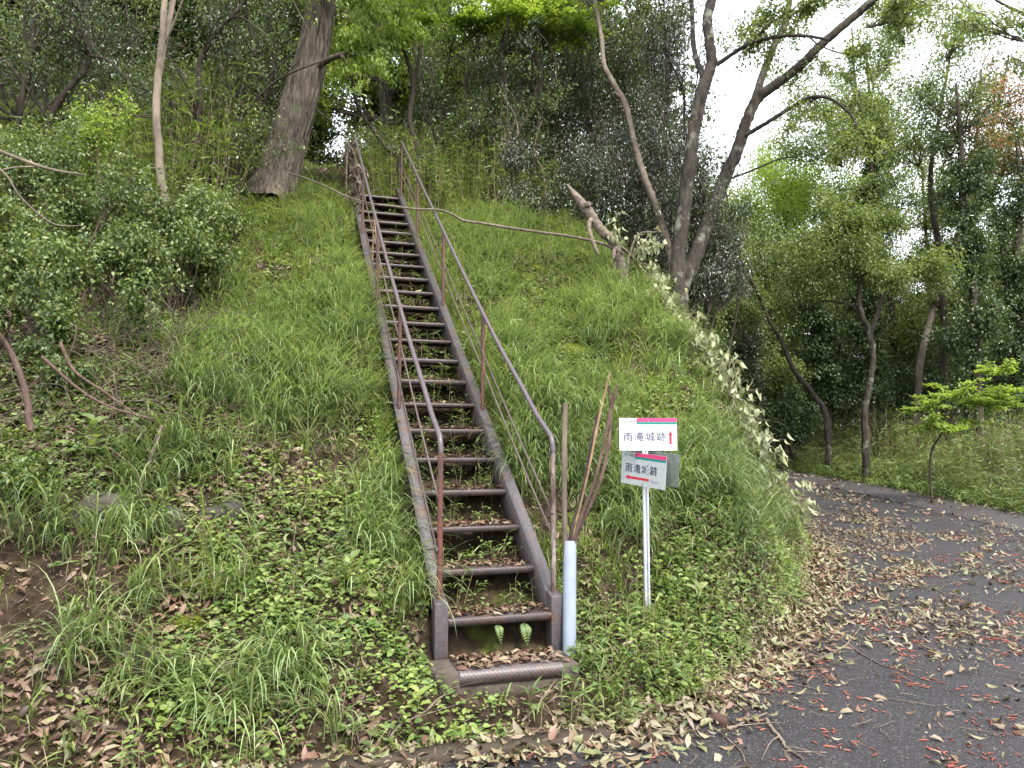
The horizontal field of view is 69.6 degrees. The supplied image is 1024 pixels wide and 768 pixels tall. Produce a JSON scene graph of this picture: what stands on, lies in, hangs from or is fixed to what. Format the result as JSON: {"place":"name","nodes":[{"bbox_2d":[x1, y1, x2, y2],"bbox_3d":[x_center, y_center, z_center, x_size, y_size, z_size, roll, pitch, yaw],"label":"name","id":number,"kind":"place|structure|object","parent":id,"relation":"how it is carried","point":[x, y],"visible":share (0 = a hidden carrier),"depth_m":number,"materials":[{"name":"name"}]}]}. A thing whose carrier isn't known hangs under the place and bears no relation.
{"place":"outdoors","nodes":[
{"label":"outdoors","id":0,"kind":"place"},
{"bbox_2d":[0,161,1023,767],"bbox_3d":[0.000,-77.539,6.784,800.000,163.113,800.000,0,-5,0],"label":"ground","id":1,"kind":"structure","parent":0,"point":[478,639],"depth_m":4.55,"materials":[{"name":"green plant"}]},
{"bbox_2d":[0,444,62,504],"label":"leafy shrub","id":2,"kind":"object","parent":1,"relation":"on","point":[29,463],"visible":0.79,"depth_m":4.43,"materials":[{"name":"green plant"}]},
{"bbox_2d":[0,242,87,360],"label":"leafy shrub","id":3,"kind":"object","parent":1,"relation":"on","point":[10,283],"visible":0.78,"depth_m":5.45,"materials":[{"name":"green plant"}]},
{"bbox_2d":[0,107,89,247],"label":"leafy shrub","id":4,"kind":"object","parent":1,"relation":"on","point":[34,151],"visible":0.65,"depth_m":7.06,"materials":[{"name":"green plant"}]},
{"bbox_2d":[10,292,109,418],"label":"leafy shrub","id":5,"kind":"object","parent":1,"relation":"on","point":[62,331],"visible":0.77,"depth_m":5.26,"materials":[{"name":"green plant"}]},
{"bbox_2d":[0,0,141,137],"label":"tangled tree","id":6,"kind":"object","parent":1,"relation":"on","point":[21,104],"visible":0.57,"depth_m":9.12,"materials":[{"name":"green plant"}]},
{"bbox_2d":[0,192,160,340],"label":"leafy shrub","id":7,"kind":"object","parent":1,"relation":"on","point":[25,224],"visible":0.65,"depth_m":6.09,"materials":[{"name":"green plant"}]},
{"bbox_2d":[0,0,165,154],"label":"tangled tree","id":8,"kind":"object","parent":1,"relation":"on","point":[59,101],"visible":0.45,"depth_m":9.13,"materials":[{"name":"green plant"}]},
{"bbox_2d":[8,140,167,313],"bbox_3d":[-3.867,-1.189,6.975,1.418,2.185,0.932,0,-5,0],"label":"leafy shrub","id":9,"kind":"object","parent":1,"relation":"on","point":[75,210],"visible":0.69,"depth_m":6.88,"materials":[{"name":"green plant"}]},
{"bbox_2d":[63,82,139,203],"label":"leafy shrub","id":10,"kind":"object","parent":1,"relation":"on","point":[96,151],"visible":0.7,"depth_m":7.84,"materials":[{"name":"green plant"}]},
{"bbox_2d":[30,0,175,131],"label":"tangled tree","id":11,"kind":"object","parent":1,"relation":"on","point":[114,38],"visible":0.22,"depth_m":11.36,"materials":[{"name":"green plant"}]},
{"bbox_2d":[25,215,192,317],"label":"leafy shrub","id":12,"kind":"object","parent":1,"relation":"on","point":[158,272],"visible":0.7,"depth_m":6.33,"materials":[{"name":"green plant"}]},
{"bbox_2d":[41,0,205,121],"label":"tangled tree","id":13,"kind":"object","parent":1,"relation":"on","point":[133,49],"visible":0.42,"depth_m":11.55,"materials":[{"name":"green plant"}]},
{"bbox_2d":[0,47,271,300],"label":"bamboo thicket","id":14,"kind":"object","parent":1,"relation":"on","point":[138,136],"visible":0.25,"depth_m":9.36,"materials":[{"name":"green plant"}]},
{"bbox_2d":[78,269,204,342],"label":"leafy shrub","id":15,"kind":"object","parent":1,"relation":"on","point":[131,302],"visible":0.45,"depth_m":5.79,"materials":[{"name":"green plant"}]},
{"bbox_2d":[0,0,287,106],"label":"forest tree","id":16,"kind":"object","parent":1,"relation":"on","point":[177,3],"visible":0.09,"depth_m":16.45,"materials":[{"name":"green plant"}]},
{"bbox_2d":[0,192,331,488],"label":"dry brushwood","id":17,"kind":"object","parent":1,"relation":"on","point":[107,346],"visible":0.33,"depth_m":5.42,"materials":[{"name":"brown wood"}]},
{"bbox_2d":[152,0,183,262],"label":"slender pale tree","id":18,"kind":"object","parent":1,"relation":"on","point":[166,26],"visible":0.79,"depth_m":8.32,"materials":[{"name":"beige plant"}]},
{"bbox_2d":[66,0,309,194],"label":"tangled tree","id":19,"kind":"object","parent":1,"relation":"on","point":[198,106],"visible":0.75,"depth_m":9.54,"materials":[{"name":"green plant"}]},
{"bbox_2d":[141,174,237,325],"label":"leafy shrub","id":20,"kind":"object","parent":1,"relation":"on","point":[190,227],"visible":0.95,"depth_m":7.01,"materials":[{"name":"green plant"}]},
{"bbox_2d":[98,0,299,184],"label":"tangled tree","id":21,"kind":"object","parent":1,"relation":"on","point":[217,68],"visible":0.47,"depth_m":10.33,"materials":[{"name":"green plant"}]},
{"bbox_2d":[157,222,245,318],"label":"leafy shrub","id":22,"kind":"object","parent":1,"relation":"on","point":[214,260],"visible":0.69,"depth_m":7.35,"materials":[{"name":"green plant"}]},
{"bbox_2d":[180,0,304,170],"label":"tangled tree","id":23,"kind":"object","parent":1,"relation":"on","point":[271,60],"visible":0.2,"depth_m":11.93,"materials":[{"name":"green plant"}]},
{"bbox_2d":[189,0,342,174],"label":"tangled tree","id":24,"kind":"object","parent":1,"relation":"on","point":[275,61],"visible":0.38,"depth_m":11.77,"materials":[{"name":"green plant"}]},
{"bbox_2d":[186,0,346,204],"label":"tangled tree","id":25,"kind":"object","parent":1,"relation":"on","point":[251,33],"visible":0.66,"depth_m":10.10,"materials":[{"name":"green plant"}]},
{"bbox_2d":[239,0,351,199],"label":"leaning oak","id":26,"kind":"object","parent":1,"relation":"on","point":[300,96],"visible":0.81,"depth_m":11.16,"materials":[{"name":"brown plant"}]},
{"bbox_2d":[262,1,464,168],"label":"forest tree","id":27,"kind":"object","parent":1,"relation":"on","point":[374,105],"visible":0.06,"depth_m":20.80,"materials":[{"name":"green plant"}]},
{"bbox_2d":[331,0,399,186],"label":"arched stem tree","id":28,"kind":"object","parent":1,"relation":"on","point":[360,4],"visible":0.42,"depth_m":12.71,"materials":[{"name":"green plant"}]},
{"bbox_2d":[226,0,512,150],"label":"forest tree","id":29,"kind":"object","parent":1,"relation":"on","point":[393,90],"visible":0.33,"depth_m":18.00,"materials":[{"name":"green plant"}]},
{"bbox_2d":[325,0,440,162],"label":"dark stem tree","id":30,"kind":"object","parent":1,"relation":"on","point":[399,32],"visible":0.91,"depth_m":12.67,"materials":[{"name":"green plant"}]},
{"bbox_2d":[48,82,759,427],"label":"forest undergrowth","id":31,"kind":"object","parent":1,"relation":"on","point":[375,159],"visible":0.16,"depth_m":12.67,"materials":[{"name":"green plant"}]},
{"bbox_2d":[0,169,808,767],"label":"leaf litter","id":32,"kind":"object","parent":1,"relation":"on","point":[110,751],"visible":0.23,"depth_m":4.30,"materials":[{"name":"brown plant"}]},
{"bbox_2d":[0,177,810,767],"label":"ground herbs","id":33,"kind":"object","parent":1,"relation":"on","point":[492,699],"visible":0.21,"depth_m":4.58,"materials":[{"name":"green plant"}]},
{"bbox_2d":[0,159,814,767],"bbox_3d":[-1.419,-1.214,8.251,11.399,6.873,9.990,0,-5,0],"label":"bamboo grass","id":34,"kind":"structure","parent":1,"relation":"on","point":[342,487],"depth_m":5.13,"materials":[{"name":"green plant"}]},
{"bbox_2d":[1,162,821,766],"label":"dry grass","id":35,"kind":"structure","parent":1,"relation":"on","point":[307,496],"depth_m":4.67,"materials":[{"name":"plant"}]},
{"bbox_2d":[382,0,464,162],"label":"thicket sapling","id":36,"kind":"object","parent":1,"relation":"on","point":[429,107],"visible":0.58,"depth_m":14.69,"materials":[{"name":"green plant"}]},
{"bbox_2d":[330,0,554,183],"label":"forest tree","id":37,"kind":"object","parent":1,"relation":"on","point":[373,89],"visible":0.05,"depth_m":19.86,"materials":[{"name":"green plant"}]},
{"bbox_2d":[361,192,535,610],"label":"ground herbs","id":38,"kind":"object","parent":1,"relation":"on","point":[473,553],"visible":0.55,"depth_m":5.77,"materials":[{"name":"green plant"}]},
{"bbox_2d":[361,190,540,604],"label":"bamboo grass","id":39,"kind":"structure","parent":1,"relation":"on","point":[463,419],"depth_m":6.11,"materials":[{"name":"green plant"}]},
{"bbox_2d":[420,0,485,179],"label":"thicket sapling","id":40,"kind":"object","parent":1,"relation":"on","point":[447,74],"visible":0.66,"depth_m":14.05,"materials":[{"name":"green plant"}]},
{"bbox_2d":[350,134,562,659],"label":"metal staircase","id":41,"kind":"structure","parent":1,"relation":"on","point":[547,593],"depth_m":5.83,"materials":[{"name":"metal"}]},
{"bbox_2d":[336,140,368,222],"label":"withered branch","id":42,"kind":"object","parent":41,"relation":"attached to","point":[347,157],"visible":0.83,"depth_m":11.01,"materials":[{"name":"brown wood"}]},
{"bbox_2d":[361,193,569,669],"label":"leaf litter","id":43,"kind":"object","parent":41,"relation":"on","point":[465,664],"visible":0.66,"depth_m":4.70,"materials":[{"name":"brown plant"}]},
{"bbox_2d":[372,111,547,198],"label":"evergreen shrub","id":44,"kind":"object","parent":1,"relation":"on","point":[415,160],"visible":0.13,"depth_m":12.66,"materials":[{"name":"green plant"}]},
{"bbox_2d":[333,192,587,621],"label":"edge grass","id":45,"kind":"structure","parent":1,"relation":"on","point":[379,433],"depth_m":6.28,"materials":[{"name":"green plant"}]},
{"bbox_2d":[443,0,531,197],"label":"thicket sapling","id":46,"kind":"object","parent":1,"relation":"on","point":[497,133],"visible":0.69,"depth_m":13.15,"materials":[{"name":"green plant"}]},
{"bbox_2d":[437,0,561,191],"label":"thicket sapling","id":47,"kind":"object","parent":1,"relation":"on","point":[519,44],"visible":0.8,"depth_m":12.95,"materials":[{"name":"green plant"}]},
{"bbox_2d":[425,650,578,693],"bbox_3d":[-0.057,1.708,4.244,0.840,0.216,0.316,2,-5,-17],"label":"concrete step","id":48,"kind":"object","parent":1,"relation":"on","point":[499,678],"visible":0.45,"depth_m":4.12,"materials":[{"name":"grey concrete"}]},
{"bbox_2d":[470,128,558,214],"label":"evergreen shrub","id":49,"kind":"object","parent":1,"relation":"on","point":[514,156],"visible":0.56,"depth_m":12.31,"materials":[{"name":"green plant"}]},
{"bbox_2d":[406,0,623,198],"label":"forked dark tree","id":50,"kind":"object","parent":1,"relation":"on","point":[519,12],"visible":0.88,"depth_m":13.18,"materials":[{"name":"green plant"}]},
{"bbox_2d":[477,3,555,173],"bbox_3d":[0.113,-5.004,13.686,1.189,4.437,1.952,-3,-6,27],"label":"thicket sapling","id":51,"kind":"object","parent":1,"relation":"on","point":[511,100],"visible":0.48,"depth_m":13.39,"materials":[{"name":"green plant"}]},
{"bbox_2d":[358,0,693,183],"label":"forest tree","id":52,"kind":"object","parent":1,"relation":"on","point":[443,126],"visible":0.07,"depth_m":16.55,"materials":[{"name":"green plant"}]},
{"bbox_2d":[499,6,577,173],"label":"thicket sapling","id":53,"kind":"object","parent":1,"relation":"on","point":[534,81],"visible":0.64,"depth_m":13.05,"materials":[{"name":"green plant"}]},
{"bbox_2d":[514,123,611,227],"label":"evergreen shrub","id":54,"kind":"object","parent":1,"relation":"on","point":[559,201],"visible":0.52,"depth_m":12.60,"materials":[{"name":"green plant"}]},
{"bbox_2d":[563,541,575,659],"bbox_3d":[0.357,1.358,4.569,0.083,0.757,0.183,-1,-5,9],"label":"grey pipe","id":55,"kind":"object","parent":1,"relation":"on","point":[569,598],"visible":0.84,"depth_m":4.54,"materials":[{"name":"plastic"}]},
{"bbox_2d":[535,0,634,205],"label":"evergreen shrub","id":56,"kind":"object","parent":1,"relation":"on","point":[574,96],"visible":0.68,"depth_m":13.89,"materials":[{"name":"green plant"}]},
{"bbox_2d":[566,184,629,287],"bbox_3d":[1.244,-1.775,10.016,0.992,2.001,0.312,0,-5,0],"label":"fallen log","id":57,"kind":"object","parent":1,"relation":"on","point":[594,222],"visible":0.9,"depth_m":10.06,"materials":[{"name":"brown wood"}]},
{"bbox_2d":[531,66,671,229],"bbox_3d":[1.577,-3.622,13.032,2.546,4.002,2.545,0,-5,0],"label":"evergreen shrub","id":58,"kind":"object","parent":1,"relation":"on","point":[603,209],"visible":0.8,"depth_m":12.87,"materials":[{"name":"green plant"}]},
{"bbox_2d":[465,0,751,309],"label":"forest tree","id":59,"kind":"object","parent":1,"relation":"on","point":[629,92],"visible":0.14,"depth_m":15.25,"materials":[{"name":"green plant"}]},
{"bbox_2d":[607,210,666,283],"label":"wilted branch","id":60,"kind":"object","parent":1,"relation":"on","point":[646,249],"visible":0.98,"depth_m":9.96,"materials":[{"name":"beige plant"}]},
{"bbox_2d":[593,0,693,272],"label":"pale bent tree","id":61,"kind":"object","parent":1,"relation":"on","point":[618,94],"visible":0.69,"depth_m":12.44,"materials":[{"name":"brown plant"}]},
{"bbox_2d":[619,418,679,610],"bbox_3d":[0.944,0.997,5.018,0.451,1.530,0.218,-3,-6,29],"label":"direction sign","id":62,"kind":"object","parent":1,"relation":"on","point":[646,465],"visible":1,"depth_m":5.06,"materials":[{"name":"white metal"}]},
{"bbox_2d":[572,59,731,276],"bbox_3d":[2.468,-3.137,13.185,2.780,4.752,2.435,0,-5,0],"label":"evergreen shrub","id":63,"kind":"object","parent":1,"relation":"on","point":[650,166],"visible":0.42,"depth_m":12.88,"materials":[{"name":"green plant"}]},
{"bbox_2d":[571,79,739,321],"bbox_3d":[2.466,-2.487,12.195,3.000,5.251,1.818,0,-5,0],"label":"evergreen shrub","id":64,"kind":"object","parent":1,"relation":"on","point":[632,195],"visible":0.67,"depth_m":12.31,"materials":[{"name":"green plant"}]},
{"bbox_2d":[614,0,744,288],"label":"evergreen shrub","id":65,"kind":"object","parent":1,"relation":"on","point":[671,60],"visible":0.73,"depth_m":13.35,"materials":[{"name":"green plant"}]},
{"bbox_2d":[607,131,759,276],"bbox_3d":[2.901,-2.415,12.290,2.761,3.442,1.911,0,-5,0],"label":"evergreen shrub","id":66,"kind":"object","parent":1,"relation":"on","point":[670,224],"visible":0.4,"depth_m":12.25,"materials":[{"name":"green plant"}]},
{"bbox_2d":[649,215,763,338],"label":"evergreen shrub","id":67,"kind":"object","parent":1,"relation":"on","point":[715,274],"visible":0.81,"depth_m":11.70,"materials":[{"name":"green plant"}]},
{"bbox_2d":[659,139,765,370],"bbox_3d":[3.283,-1.328,12.053,1.645,5.717,1.982,-2,-5,25],"label":"evergreen shrub","id":68,"kind":"object","parent":1,"relation":"on","point":[722,205],"visible":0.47,"depth_m":12.14,"materials":[{"name":"green plant"}]},
{"bbox_2d":[612,246,820,527],"bbox_3d":[2.224,-0.191,9.343,1.392,3.757,3.539,2,-5,-19],"label":"wilted branch","id":69,"kind":"object","parent":1,"relation":"on","point":[720,367],"visible":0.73,"depth_m":8.27,"materials":[{"name":"beige plant"}]},
{"bbox_2d":[689,272,766,361],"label":"hollow shrub","id":70,"kind":"object","parent":1,"relation":"on","point":[720,324],"visible":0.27,"depth_m":16.89,"materials":[{"name":"green plant"}]},
{"bbox_2d":[723,302,776,424],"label":"hollow shrub","id":71,"kind":"object","parent":1,"relation":"on","point":[748,349],"visible":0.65,"depth_m":17.91,"materials":[{"name":"green plant"}]},
{"bbox_2d":[713,185,796,419],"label":"hollow shrub","id":72,"kind":"object","parent":1,"relation":"on","point":[763,274],"visible":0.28,"depth_m":20.16,"materials":[{"name":"green plant"}]},
{"bbox_2d":[722,209,831,473],"bbox_3d":[5.749,-0.695,17.217,2.831,6.484,1.576,2,-5,-25],"label":"leaning thin tree","id":73,"kind":"object","parent":1,"relation":"on","point":[748,310],"visible":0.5,"depth_m":17.05,"materials":[{"name":"brown plant"}]},
{"bbox_2d":[757,349,819,454],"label":"hollow shrub","id":74,"kind":"object","parent":1,"relation":"on","point":[781,378],"visible":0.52,"depth_m":18.79,"materials":[{"name":"green plant"}]},
{"bbox_2d":[757,384,823,467],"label":"hollow shrub","id":75,"kind":"object","parent":1,"relation":"on","point":[793,418],"visible":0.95,"depth_m":17.85,"materials":[{"name":"green plant"}]},
{"bbox_2d":[723,114,861,444],"bbox_3d":[9.092,-3.213,23.772,6.020,11.812,4.982,0,-5,0],"label":"sky tree","id":76,"kind":"object","parent":1,"relation":"on","point":[775,183],"visible":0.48,"depth_m":23.73,"materials":[{"name":"green plant"}]},
{"bbox_2d":[738,200,854,462],"bbox_3d":[7.479,-1.221,19.088,2.607,7.437,3.432,-4,-6,36],"label":"ivy tree","id":77,"kind":"object","parent":1,"relation":"on","point":[828,380],"visible":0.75,"depth_m":18.98,"materials":[{"name":"green plant"}]},
{"bbox_2d":[742,244,856,453],"bbox_3d":[8.291,-0.970,21.398,4.471,7.200,3.135,2,-5,-20],"label":"hollow shrub","id":78,"kind":"object","parent":1,"relation":"on","point":[789,303],"visible":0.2,"depth_m":21.15,"materials":[{"name":"green plant"}]},
{"bbox_2d":[668,0,937,318],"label":"tall right tree","id":79,"kind":"object","parent":1,"relation":"on","point":[889,16],"visible":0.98,"depth_m":11.14,"materials":[{"name":"grey plant"}]},
{"bbox_2d":[685,0,981,316],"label":"leaning right tree","id":80,"kind":"object","parent":1,"relation":"on","point":[760,93],"visible":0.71,"depth_m":11.81,"materials":[{"name":"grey plant"}]},
{"bbox_2d":[748,14,938,445],"bbox_3d":[9.932,-4.194,21.515,5.684,13.544,3.852,0,-5,0],"label":"sky tree","id":81,"kind":"object","parent":1,"relation":"on","point":[819,148],"visible":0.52,"depth_m":21.56,"materials":[{"name":"green plant"}]},
{"bbox_2d":[792,143,923,464],"bbox_3d":[9.171,-1.685,18.892,3.055,8.491,3.527,0,-5,0],"label":"ivy tree","id":82,"kind":"object","parent":1,"relation":"on","point":[856,328],"visible":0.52,"depth_m":18.49,"materials":[{"name":"green plant"}]},
{"bbox_2d":[754,160,973,482],"bbox_3d":[7.421,-1.139,15.659,4.171,7.317,2.592,0,-5,0],"label":"twisted small tree","id":83,"kind":"object","parent":1,"relation":"on","point":[861,220],"visible":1,"depth_m":15.52,"materials":[{"name":"green plant"}]},
{"bbox_2d":[813,22,914,423],"bbox_3d":[11.040,-4.428,22.686,2.709,14.269,2.761,0,-5,0],"label":"ivy tree","id":84,"kind":"object","parent":1,"relation":"on","point":[865,172],"visible":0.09,"depth_m":22.47,"materials":[{"name":"green plant"}]},
{"bbox_2d":[755,403,1023,511],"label":"bamboo grass","id":85,"kind":"structure","parent":1,"relation":"on","point":[964,461],"depth_m":15.23,"materials":[{"name":"green plant"}]},
{"bbox_2d":[850,271,938,389],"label":"hollow shrub","id":86,"kind":"object","parent":1,"relation":"on","point":[902,336],"visible":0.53,"depth_m":20.81,"materials":[{"name":"green plant"}]},
{"bbox_2d":[841,350,950,454],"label":"hollow shrub","id":87,"kind":"object","parent":1,"relation":"on","point":[905,397],"visible":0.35,"depth_m":19.83,"materials":[{"name":"green plant"}]},
{"bbox_2d":[847,0,1022,472],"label":"sky tree","id":88,"kind":"object","parent":1,"relation":"on","point":[905,147],"visible":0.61,"depth_m":18.03,"materials":[{"name":"green plant"}]},
{"bbox_2d":[860,28,1023,470],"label":"ivy tree","id":89,"kind":"object","parent":1,"relation":"on","point":[960,215],"visible":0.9,"depth_m":16.68,"materials":[{"name":"green plant"}]},
{"bbox_2d":[885,325,1012,437],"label":"hollow shrub","id":90,"kind":"object","parent":1,"relation":"on","point":[932,369],"visible":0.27,"depth_m":19.25,"materials":[{"name":"green plant"}]},
{"bbox_2d":[886,114,1023,451],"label":"sky tree","id":91,"kind":"object","parent":1,"relation":"on","point":[925,213],"visible":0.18,"depth_m":21.41,"materials":[{"name":"green plant"}]},
{"bbox_2d":[896,358,1023,502],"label":"roadside maple","id":92,"kind":"object","parent":1,"relation":"on","point":[990,399],"visible":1,"depth_m":12.22,"materials":[{"name":"green plant"}]},
{"bbox_2d":[908,69,1023,465],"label":"straight grey tree","id":93,"kind":"object","parent":1,"relation":"on","point":[933,304],"visible":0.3,"depth_m":18.35,"materials":[{"name":"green plant"}]},
{"bbox_2d":[925,38,1023,445],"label":"sky tree","id":94,"kind":"object","parent":1,"relation":"on","point":[1017,97],"visible":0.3,"depth_m":19.32,"materials":[{"name":"green plant"}]},
{"bbox_2d":[926,0,1023,81],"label":"sky tree","id":95,"kind":"object","parent":1,"relation":"on","point":[983,27],"visible":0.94,"depth_m":14.26,"materials":[{"name":"green plant"}]},
{"bbox_2d":[978,81,1023,467],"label":"ivy tree","id":96,"kind":"object","parent":1,"relation":"on","point":[1013,277],"visible":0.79,"depth_m":17.72,"materials":[{"name":"green plant"}]},
{"bbox_2d":[44,0,1023,345],"label":"sky","id":97,"kind":"structure","parent":0,"point":[737,89],"materials":[{"name":"white"}]},
{"bbox_2d":[437,479,1023,767],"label":"road","id":98,"kind":"structure","parent":0,"point":[907,733],"depth_m":4.56,"materials":[{"name":"grey asphalt"}]},
{"bbox_2d":[268,725,611,767],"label":"kerb","id":99,"kind":"structure","parent":98,"relation":"on","point":[586,732],"depth_m":3.55,"materials":[{"name":"grey concrete"}]},
{"bbox_2d":[0,207,1023,767],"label":"twig litter","id":100,"kind":"object","parent":98,"relation":"on","point":[590,611],"visible":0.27,"depth_m":4.81,"materials":[{"name":"brown wood"}]},
{"bbox_2d":[150,466,1023,767],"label":"leaf litter","id":101,"kind":"object","parent":98,"relation":"on","point":[828,570],"visible":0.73,"depth_m":5.10,"materials":[{"name":"beige plant"}]},
{"bbox_2d":[518,531,1023,767],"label":"catkins","id":102,"kind":"object","parent":98,"relation":"on","point":[929,748],"visible":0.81,"depth_m":4.71,"materials":[{"name":"red plant"}]},
{"bbox_2d":[774,467,1023,531],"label":"road shoulder","id":103,"kind":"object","parent":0,"point":[989,512],"visible":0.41,"depth_m":12.59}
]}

